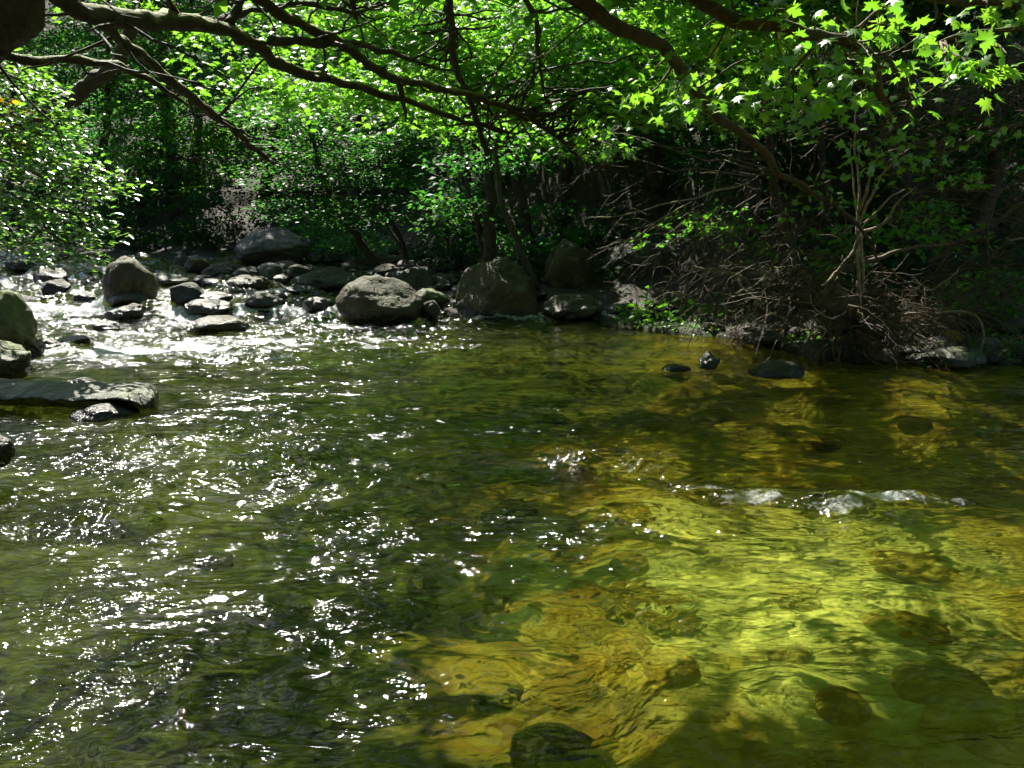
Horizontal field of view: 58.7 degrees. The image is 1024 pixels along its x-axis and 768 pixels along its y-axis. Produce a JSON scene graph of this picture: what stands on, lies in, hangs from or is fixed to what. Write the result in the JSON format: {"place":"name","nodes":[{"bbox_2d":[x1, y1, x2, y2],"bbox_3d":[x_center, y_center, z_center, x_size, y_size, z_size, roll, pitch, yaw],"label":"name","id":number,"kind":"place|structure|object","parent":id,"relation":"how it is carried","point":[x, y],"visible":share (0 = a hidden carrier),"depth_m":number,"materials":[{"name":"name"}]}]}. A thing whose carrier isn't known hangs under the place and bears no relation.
{"place":"outdoors","nodes":[
{"label":"outdoors","id":0,"kind":"place"},
{"bbox_2d":[0,249,1023,767],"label":"water","id":1,"kind":"structure","parent":0,"point":[290,533],"depth_m":4.04,"materials":[{"name":"green liquid"}]},
{"bbox_2d":[0,435,15,467],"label":"stone","id":2,"kind":"object","parent":1,"relation":"in","point":[7,451],"visible":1,"depth_m":4.92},
{"bbox_2d":[0,339,32,378],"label":"boulder","id":3,"kind":"object","parent":1,"relation":"on","point":[15,361],"visible":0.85,"depth_m":7.95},
{"bbox_2d":[5,259,36,272],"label":"boulder","id":4,"kind":"object","parent":1,"relation":"on","point":[20,266],"visible":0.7,"depth_m":16.60,"materials":[{"name":"grey stone"}]},
{"bbox_2d":[0,290,44,358],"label":"boulder","id":5,"kind":"object","parent":1,"relation":"on","point":[18,323],"visible":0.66,"depth_m":9.20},
{"bbox_2d":[33,268,68,282],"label":"stone","id":6,"kind":"object","parent":1,"relation":"on","point":[45,275],"visible":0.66,"depth_m":15.20,"materials":[{"name":"grey stone"}]},
{"bbox_2d":[41,279,70,294],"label":"stone","id":7,"kind":"object","parent":1,"relation":"on","point":[54,286],"visible":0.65,"depth_m":13.47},
{"bbox_2d":[57,334,97,342],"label":"stone","id":8,"kind":"object","parent":1,"relation":"on","point":[78,338],"visible":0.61,"depth_m":10.00,"materials":[{"name":"grey stone"}]},
{"bbox_2d":[0,378,158,408],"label":"rock slab","id":9,"kind":"object","parent":1,"relation":"on","point":[19,392],"visible":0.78,"depth_m":6.84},
{"bbox_2d":[69,402,139,421],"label":"stone","id":10,"kind":"object","parent":1,"relation":"on","point":[101,411],"visible":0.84,"depth_m":6.59,"materials":[{"name":"grey stone"}]},
{"bbox_2d":[92,320,119,330],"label":"stone","id":11,"kind":"object","parent":1,"relation":"on","point":[104,325],"visible":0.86,"depth_m":11.21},
{"bbox_2d":[104,303,143,319],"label":"stone","id":12,"kind":"object","parent":1,"relation":"on","point":[133,311],"visible":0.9,"depth_m":12.10,"materials":[{"name":"grey stone"}]},
{"bbox_2d":[108,292,147,306],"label":"stone","id":13,"kind":"object","parent":1,"relation":"on","point":[128,298],"visible":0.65,"depth_m":12.62,"materials":[{"name":"grey stone"}]},
{"bbox_2d":[154,272,188,286],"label":"stone","id":14,"kind":"object","parent":1,"relation":"on","point":[166,279],"visible":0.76,"depth_m":14.78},
{"bbox_2d":[170,282,204,304],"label":"stone","id":15,"kind":"object","parent":1,"relation":"in","point":[184,293],"visible":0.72,"depth_m":12.60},
{"bbox_2d":[184,256,213,274],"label":"stone","id":16,"kind":"object","parent":1,"relation":"on","point":[196,265],"visible":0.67,"depth_m":16.27,"materials":[{"name":"grey stone"}]},
{"bbox_2d":[184,299,232,315],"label":"stone","id":17,"kind":"object","parent":1,"relation":"on","point":[210,307],"visible":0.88,"depth_m":12.38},
{"bbox_2d":[198,291,233,300],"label":"stone","id":18,"kind":"object","parent":1,"relation":"in","point":[217,295],"visible":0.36,"depth_m":12.74,"materials":[{"name":"grey stone"}]},
{"bbox_2d":[201,263,232,275],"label":"stone","id":19,"kind":"object","parent":1,"relation":"on","point":[216,269],"visible":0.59,"depth_m":15.79,"materials":[{"name":"grey stone"}]},
{"bbox_2d":[189,315,248,335],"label":"stone","id":20,"kind":"object","parent":1,"relation":"on","point":[205,326],"visible":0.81,"depth_m":10.88,"materials":[{"name":"grey stone"}]},
{"bbox_2d":[230,266,258,276],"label":"stone","id":21,"kind":"object","parent":1,"relation":"on","point":[251,270],"visible":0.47,"depth_m":15.51,"materials":[{"name":"grey stone"}]},
{"bbox_2d":[221,275,270,290],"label":"stone","id":22,"kind":"object","parent":1,"relation":"on","point":[258,283],"visible":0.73,"depth_m":14.06,"materials":[{"name":"grey stone"}]},
{"bbox_2d":[244,291,285,308],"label":"stone","id":23,"kind":"object","parent":1,"relation":"on","point":[261,300],"visible":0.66,"depth_m":12.61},
{"bbox_2d":[256,262,280,278],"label":"stone","id":24,"kind":"object","parent":1,"relation":"on","point":[268,270],"visible":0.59,"depth_m":15.52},
{"bbox_2d":[235,227,315,264],"bbox_3d":[-4.545,-2.601,17.552,1.520,0.843,1.368,0,11,0],"label":"boulder","id":25,"kind":"object","parent":1,"relation":"on","point":[266,245],"visible":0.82,"depth_m":17.12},
{"bbox_2d":[286,264,311,278],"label":"stone","id":26,"kind":"object","parent":1,"relation":"on","point":[293,271],"visible":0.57,"depth_m":15.46,"materials":[{"name":"grey stone"}]},
{"bbox_2d":[286,285,319,294],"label":"stone","id":27,"kind":"object","parent":1,"relation":"on","point":[296,290],"visible":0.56,"depth_m":13.35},
{"bbox_2d":[303,296,332,312],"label":"stone","id":28,"kind":"object","parent":1,"relation":"on","point":[313,304],"visible":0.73,"depth_m":12.49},
{"bbox_2d":[421,300,439,319],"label":"stone","id":29,"kind":"object","parent":1,"relation":"on","point":[430,310],"visible":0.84,"depth_m":12.19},
{"bbox_2d":[699,350,719,368],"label":"stone","id":30,"kind":"object","parent":1,"relation":"on","point":[708,359],"visible":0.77,"depth_m":8.65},
{"bbox_2d":[748,360,804,377],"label":"stone","id":31,"kind":"object","parent":1,"relation":"on","point":[777,369],"visible":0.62,"depth_m":8.15,"materials":[{"name":"grey stone"}]},
{"bbox_2d":[0,0,1023,364],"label":"hillside","id":32,"kind":"structure","parent":0,"point":[590,186],"depth_m":14.72,"materials":[{"name":"plant"}]},
{"bbox_2d":[0,181,142,245],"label":"bush","id":33,"kind":"object","parent":32,"relation":"on","point":[122,224],"visible":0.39,"depth_m":19.95,"materials":[{"name":"green plant"}]},
{"bbox_2d":[0,0,146,152],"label":"slim tree","id":34,"kind":"object","parent":32,"relation":"on","point":[84,88],"visible":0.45,"depth_m":11.39,"materials":[{"name":"brown plant"}]},
{"bbox_2d":[0,47,156,278],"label":"beech bush","id":35,"kind":"object","parent":32,"relation":"on","point":[37,157],"visible":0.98,"depth_m":7.99,"materials":[{"name":"green plant"}]},
{"bbox_2d":[0,0,158,206],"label":"broadleaf tree","id":36,"kind":"object","parent":32,"relation":"on","point":[53,41],"visible":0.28,"depth_m":22.14,"materials":[{"name":"green plant"}]},
{"bbox_2d":[0,0,225,202],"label":"broadleaf tree","id":37,"kind":"object","parent":32,"relation":"on","point":[103,139],"visible":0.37,"depth_m":22.68,"materials":[{"name":"green plant"}]},
{"bbox_2d":[86,158,239,250],"bbox_3d":[-7.471,-3.844,19.612,3.188,1.988,2.912,0,11,0],"label":"tree","id":38,"kind":"object","parent":32,"relation":"on","point":[192,199],"visible":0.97,"depth_m":19.50,"materials":[{"name":"green plant"}]},
{"bbox_2d":[154,0,174,126],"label":"canopy tree","id":39,"kind":"object","parent":32,"relation":"on","point":[168,67],"visible":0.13,"depth_m":24.61,"materials":[{"name":"green plant"}]},
{"bbox_2d":[89,0,293,205],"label":"broadleaf tree","id":40,"kind":"object","parent":32,"relation":"on","point":[196,151],"visible":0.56,"depth_m":21.44,"materials":[{"name":"green plant"}]},
{"bbox_2d":[152,216,248,252],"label":"bush","id":41,"kind":"object","parent":32,"relation":"on","point":[194,225],"visible":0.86,"depth_m":20.50,"materials":[{"name":"green plant"}]},
{"bbox_2d":[183,184,275,244],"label":"bush","id":42,"kind":"object","parent":32,"relation":"on","point":[216,219],"visible":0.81,"depth_m":21.11,"materials":[{"name":"green plant"}]},
{"bbox_2d":[161,1,382,195],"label":"broadleaf tree","id":43,"kind":"object","parent":32,"relation":"on","point":[274,129],"visible":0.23,"depth_m":22.21,"materials":[{"name":"green plant"}]},
{"bbox_2d":[304,250,323,264],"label":"stone","id":44,"kind":"object","parent":32,"relation":"on","point":[314,258],"visible":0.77,"depth_m":17.36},
{"bbox_2d":[281,215,367,260],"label":"bush","id":45,"kind":"object","parent":32,"relation":"on","point":[323,234],"visible":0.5,"depth_m":17.68,"materials":[{"name":"green plant"}]},
{"bbox_2d":[212,94,471,270],"bbox_3d":[-2.767,-3.234,15.072,4.293,2.994,2.839,0,11,0],"label":"layered tree","id":46,"kind":"object","parent":32,"relation":"on","point":[372,259],"visible":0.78,"depth_m":15.01,"materials":[{"name":"green plant"}]},
{"bbox_2d":[257,0,448,210],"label":"broadleaf tree","id":47,"kind":"object","parent":32,"relation":"on","point":[362,131],"visible":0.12,"depth_m":20.95,"materials":[{"name":"green plant"}]},
{"bbox_2d":[309,219,398,260],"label":"bush","id":48,"kind":"object","parent":32,"relation":"on","point":[328,245],"visible":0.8,"depth_m":17.00,"materials":[{"name":"green plant"}]},
{"bbox_2d":[297,118,481,259],"bbox_3d":[-1.995,-3.100,15.105,3.050,2.466,2.034,0,11,0],"label":"layered tree","id":49,"kind":"object","parent":32,"relation":"on","point":[400,242],"visible":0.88,"depth_m":15.01,"materials":[{"name":"green plant"}]},
{"bbox_2d":[385,167,500,249],"bbox_3d":[-1.011,-2.932,15.321,1.964,1.437,1.736,3,11,14],"label":"bush","id":50,"kind":"object","parent":32,"relation":"on","point":[447,231],"visible":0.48,"depth_m":15.17,"materials":[{"name":"green plant"}]},
{"bbox_2d":[406,233,497,268],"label":"bush","id":51,"kind":"object","parent":32,"relation":"on","point":[453,250],"visible":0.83,"depth_m":14.28,"materials":[{"name":"green plant"}]},
{"bbox_2d":[0,0,911,179],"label":"overhanging tree","id":52,"kind":"object","parent":32,"relation":"on","point":[22,22],"visible":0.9,"depth_m":8.98,"materials":[{"name":"green plant"}]},
{"bbox_2d":[361,0,562,202],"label":"broadleaf tree","id":53,"kind":"object","parent":32,"relation":"on","point":[460,176],"visible":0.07,"depth_m":16.56,"materials":[{"name":"green plant"}]},
{"bbox_2d":[390,101,556,262],"bbox_3d":[-0.540,-2.776,12.958,2.418,2.781,1.831,0,11,0],"label":"slim tree","id":54,"kind":"object","parent":32,"relation":"on","point":[487,247],"visible":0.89,"depth_m":13.05,"materials":[{"name":"green plant"}]},
{"bbox_2d":[444,99,574,290],"bbox_3d":[-0.055,-2.394,12.140,1.804,2.705,1.463,0,11,0],"label":"slim tree","id":55,"kind":"object","parent":32,"relation":"on","point":[522,256],"visible":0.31,"depth_m":12.41,"materials":[{"name":"green plant"}]},
{"bbox_2d":[0,0,1023,313],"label":"ground cover","id":56,"kind":"object","parent":32,"relation":"on","point":[146,236],"visible":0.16,"depth_m":16.05,"materials":[{"name":"green plant"}]},
{"bbox_2d":[465,228,565,263],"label":"bush","id":57,"kind":"object","parent":32,"relation":"on","point":[526,245],"visible":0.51,"depth_m":13.70,"materials":[{"name":"green plant"}]},
{"bbox_2d":[461,84,591,268],"bbox_3d":[0.159,-3.058,13.791,1.599,2.855,1.798,-8,14,-36],"label":"slim tree","id":58,"kind":"object","parent":32,"relation":"on","point":[520,194],"visible":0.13,"depth_m":14.37,"materials":[{"name":"brown plant"}]},
{"bbox_2d":[446,0,664,223],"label":"broadleaf tree","id":59,"kind":"object","parent":32,"relation":"on","point":[564,177],"visible":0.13,"depth_m":15.42,"materials":[{"name":"green plant"}]},
{"bbox_2d":[502,196,619,247],"bbox_3d":[0.765,-2.513,14.485,1.666,0.966,1.613,10,15,42],"label":"bush","id":60,"kind":"object","parent":32,"relation":"on","point":[565,234],"visible":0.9,"depth_m":14.46,"materials":[{"name":"green plant"}]},
{"bbox_2d":[541,239,602,288],"bbox_3d":[0.895,-1.602,13.435,0.933,1.056,0.840,0,11,0],"label":"boulder","id":61,"kind":"object","parent":32,"relation":"on","point":[566,267],"visible":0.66,"depth_m":13.10,"materials":[{"name":"grey stone"}]},
{"bbox_2d":[603,299,636,313],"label":"stone","id":62,"kind":"object","parent":32,"relation":"on","point":[611,308],"visible":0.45,"depth_m":12.30,"materials":[{"name":"grey stone"}]},
{"bbox_2d":[601,237,681,280],"bbox_3d":[2.014,-1.696,13.743,1.209,1.043,1.113,-5,12,-22],"label":"boulder","id":63,"kind":"object","parent":32,"relation":"on","point":[646,251],"visible":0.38,"depth_m":13.28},
{"bbox_2d":[534,0,756,193],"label":"broadleaf tree","id":64,"kind":"object","parent":32,"relation":"on","point":[653,154],"visible":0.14,"depth_m":14.38,"materials":[{"name":"green plant"}]},
{"bbox_2d":[649,135,738,190],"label":"bush","id":65,"kind":"object","parent":32,"relation":"on","point":[678,175],"visible":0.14,"depth_m":14.10,"materials":[{"name":"green plant"}]},
{"bbox_2d":[545,145,851,333],"bbox_3d":[2.410,-1.634,10.990,3.293,2.500,3.082,4,12,21],"label":"twig thicket","id":66,"kind":"object","parent":32,"relation":"on","point":[734,237],"visible":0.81,"depth_m":10.45,"materials":[{"name":"brown wood"}]},
{"bbox_2d":[598,201,691,264],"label":"driftwood branch","id":67,"kind":"object","parent":66,"relation":"attached to","point":[641,234],"visible":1,"depth_m":10.31,"materials":[{"name":"brown wood"}]},
{"bbox_2d":[588,181,748,217],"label":"driftwood branch","id":68,"kind":"object","parent":66,"relation":"attached to","point":[721,189],"visible":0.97,"depth_m":10.47,"materials":[{"name":"brown wood"}]},
{"bbox_2d":[630,198,767,309],"bbox_3d":[2.385,-1.621,11.520,1.784,1.437,1.418,-8,14,-37],"label":"bush","id":69,"kind":"object","parent":32,"relation":"on","point":[689,228],"visible":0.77,"depth_m":11.40,"materials":[{"name":"green plant"}]},
{"bbox_2d":[689,156,791,229],"bbox_3d":[3.540,-2.758,13.342,1.916,1.162,1.856,8,14,37],"label":"bush","id":70,"kind":"object","parent":32,"relation":"on","point":[719,202],"visible":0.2,"depth_m":13.06,"materials":[{"name":"green plant"}]},
{"bbox_2d":[718,71,795,302],"bbox_3d":[2.899,-2.357,11.100,1.234,2.889,1.559,7,13,33],"label":"slim tree","id":71,"kind":"object","parent":32,"relation":"on","point":[774,188],"visible":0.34,"depth_m":11.32,"materials":[{"name":"brown plant"}]},
{"bbox_2d":[743,324,785,345],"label":"stone","id":72,"kind":"object","parent":32,"relation":"on","point":[764,342],"visible":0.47,"depth_m":10.02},
{"bbox_2d":[630,0,900,238],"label":"broadleaf tree","id":73,"kind":"object","parent":32,"relation":"on","point":[745,147],"visible":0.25,"depth_m":12.50,"materials":[{"name":"green plant"}]},
{"bbox_2d":[733,218,873,315],"bbox_3d":[3.461,-1.383,10.917,1.268,1.190,1.871,-8,13,-35],"label":"bush","id":74,"kind":"object","parent":32,"relation":"on","point":[837,252],"visible":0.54,"depth_m":10.80,"materials":[{"name":"green plant"}]},
{"bbox_2d":[761,22,871,237],"bbox_3d":[3.890,-3.181,11.601,1.431,2.672,1.455,-4,12,-20],"label":"slim tree","id":75,"kind":"object","parent":32,"relation":"on","point":[821,151],"visible":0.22,"depth_m":12.22,"materials":[{"name":"brown plant"}]},
{"bbox_2d":[799,338,838,358],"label":"stone","id":76,"kind":"object","parent":32,"relation":"on","point":[827,354],"visible":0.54,"depth_m":9.16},
{"bbox_2d":[633,302,1023,365],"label":"moss","id":77,"kind":"object","parent":32,"relation":"on","point":[791,343],"visible":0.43,"depth_m":9.87,"materials":[{"name":"green plant"}]},
{"bbox_2d":[611,285,732,327],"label":"bush","id":78,"kind":"object","parent":77,"relation":"on","point":[632,317],"visible":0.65,"depth_m":11.63,"materials":[{"name":"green plant"}]},
{"bbox_2d":[646,207,1023,371],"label":"twig thicket","id":79,"kind":"object","parent":32,"relation":"on","point":[910,319],"visible":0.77,"depth_m":9.23,"materials":[{"name":"brown wood"}]},
{"bbox_2d":[691,265,786,318],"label":"driftwood branch","id":80,"kind":"object","parent":79,"relation":"on","point":[716,271],"visible":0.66,"depth_m":9.96,"materials":[{"name":"brown wood"}]},
{"bbox_2d":[820,242,955,274],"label":"driftwood branch","id":81,"kind":"object","parent":79,"relation":"on","point":[887,254],"visible":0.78,"depth_m":9.64,"materials":[{"name":"brown wood"}]},
{"bbox_2d":[888,310,984,350],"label":"driftwood branch","id":82,"kind":"object","parent":79,"relation":"on","point":[953,311],"visible":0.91,"depth_m":8.65,"materials":[{"name":"brown wood"}]},
{"bbox_2d":[925,202,1023,265],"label":"driftwood branch","id":83,"kind":"object","parent":79,"relation":"on","point":[932,259],"visible":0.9,"depth_m":9.86,"materials":[{"name":"brown plant"}]},
{"bbox_2d":[760,239,933,370],"bbox_3d":[3.336,-0.592,8.890,1.583,1.633,1.468,-8,14,-36],"label":"root mass","id":84,"kind":"object","parent":32,"relation":"on","point":[827,294],"visible":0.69,"depth_m":8.92,"materials":[{"name":"brown wood"}]},
{"bbox_2d":[850,113,905,335],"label":"dead sapling","id":85,"kind":"object","parent":84,"relation":"on","point":[858,209],"visible":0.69,"depth_m":8.83,"materials":[{"name":"brown wood"}]},
{"bbox_2d":[821,229,860,287],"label":"driftwood branch","id":86,"kind":"object","parent":85,"relation":"attached to","point":[843,263],"visible":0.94,"depth_m":8.53,"materials":[{"name":"brown wood"}]},
{"bbox_2d":[864,187,915,231],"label":"driftwood branch","id":87,"kind":"object","parent":85,"relation":"attached to","point":[885,220],"visible":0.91,"depth_m":8.54,"materials":[{"name":"brown wood"}]},
{"bbox_2d":[804,258,912,313],"bbox_3d":[3.775,-0.960,9.860,0.995,0.756,1.465,10,15,42],"label":"bush","id":88,"kind":"object","parent":32,"relation":"on","point":[850,282],"visible":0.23,"depth_m":9.78,"materials":[{"name":"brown plant"}]},
{"bbox_2d":[734,0,998,165],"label":"broadleaf tree","id":89,"kind":"object","parent":32,"relation":"on","point":[916,9],"visible":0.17,"depth_m":12.94,"materials":[{"name":"green plant"}]},
{"bbox_2d":[871,348,898,362],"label":"cobble","id":90,"kind":"object","parent":32,"relation":"on","point":[882,355],"visible":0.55,"depth_m":8.88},
{"bbox_2d":[753,2,1023,324],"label":"tree","id":91,"kind":"object","parent":32,"relation":"on","point":[916,130],"visible":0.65,"depth_m":9.10,"materials":[{"name":"plant"}]},
{"bbox_2d":[880,120,905,259],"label":"driftwood branch","id":92,"kind":"object","parent":32,"relation":"on","point":[902,256],"visible":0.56,"depth_m":10.76,"materials":[{"name":"brown plant"}]},
{"bbox_2d":[824,193,1000,322],"bbox_3d":[4.519,-1.433,10.437,1.824,1.495,1.586,-8,14,-35],"label":"bush","id":93,"kind":"object","parent":32,"relation":"on","point":[888,237],"visible":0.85,"depth_m":10.24,"materials":[{"name":"green plant"}]},
{"bbox_2d":[836,153,1023,228],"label":"bush","id":94,"kind":"object","parent":32,"relation":"on","point":[968,171],"visible":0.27,"depth_m":12.59,"materials":[{"name":"green plant"}]},
{"bbox_2d":[844,0,1023,242],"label":"broadleaf tree","id":95,"kind":"object","parent":32,"relation":"on","point":[983,202],"visible":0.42,"depth_m":11.59,"materials":[{"name":"green plant"}]},
{"bbox_2d":[928,261,1023,324],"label":"bush","id":96,"kind":"object","parent":32,"relation":"on","point":[996,304],"visible":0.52,"depth_m":10.23,"materials":[{"name":"green plant"}]},
{"bbox_2d":[962,310,1023,330],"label":"boulder","id":97,"kind":"object","parent":32,"relation":"on","point":[1018,323],"visible":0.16,"depth_m":10.31,"materials":[{"name":"grey stone"}]},
{"bbox_2d":[985,349,1002,362],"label":"cobble","id":98,"kind":"object","parent":32,"relation":"on","point":[993,355],"visible":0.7,"depth_m":8.87,"materials":[{"name":"grey stone"}]},
{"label":"riverbed","id":99,"kind":"structure","parent":0,"visible":0},
{"bbox_2d":[102,256,158,299],"bbox_3d":[-5.446,-1.399,12.975,0.701,0.845,0.660,5,12,22],"label":"boulder","id":100,"kind":"object","parent":99,"relation":"on","point":[124,274],"visible":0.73,"depth_m":12.73,"materials":[{"name":"grey stone"}]},
{"bbox_2d":[292,266,356,291],"bbox_3d":[-2.907,-1.614,14.357,1.096,0.478,0.986,0,11,0],"label":"boulder","id":101,"kind":"object","parent":99,"relation":"on","point":[331,279],"visible":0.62,"depth_m":13.98,"materials":[{"name":"grey stone"}]},
{"bbox_2d":[336,275,422,325],"bbox_3d":[-1.748,-1.066,12.199,0.994,0.788,1.044,7,13,34],"label":"boulder","id":102,"kind":"object","parent":99,"relation":"on","point":[377,300],"visible":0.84,"depth_m":11.89,"materials":[{"name":"grey stone"}]},
{"bbox_2d":[391,266,434,290],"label":"boulder","id":103,"kind":"object","parent":99,"relation":"on","point":[416,278],"visible":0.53,"depth_m":13.43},
{"bbox_2d":[417,288,449,303],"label":"stone","id":104,"kind":"object","parent":99,"relation":"on","point":[428,294],"visible":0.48,"depth_m":12.70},
{"bbox_2d":[456,257,539,317],"bbox_3d":[-0.195,-1.235,12.626,1.239,1.054,1.115,0,11,0],"label":"boulder","id":105,"kind":"object","parent":99,"relation":"on","point":[503,285],"visible":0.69,"depth_m":12.25,"materials":[{"name":"grey stone"}]},
{"bbox_2d":[543,293,602,319],"bbox_3d":[0.822,-1.026,12.320,0.822,0.414,0.740,0,11,0],"label":"boulder","id":106,"kind":"object","parent":99,"relation":"on","point":[578,306],"visible":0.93,"depth_m":12.04,"materials":[{"name":"grey stone"}]},
{"bbox_2d":[528,0,1023,270],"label":"maple tree","id":107,"kind":"object","parent":99,"relation":"on","point":[788,31],"visible":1,"depth_m":5.05,"materials":[{"name":"green plant"}]},
{"bbox_2d":[919,346,986,368],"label":"boulder","id":108,"kind":"object","parent":99,"relation":"on","point":[962,357],"visible":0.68,"depth_m":8.65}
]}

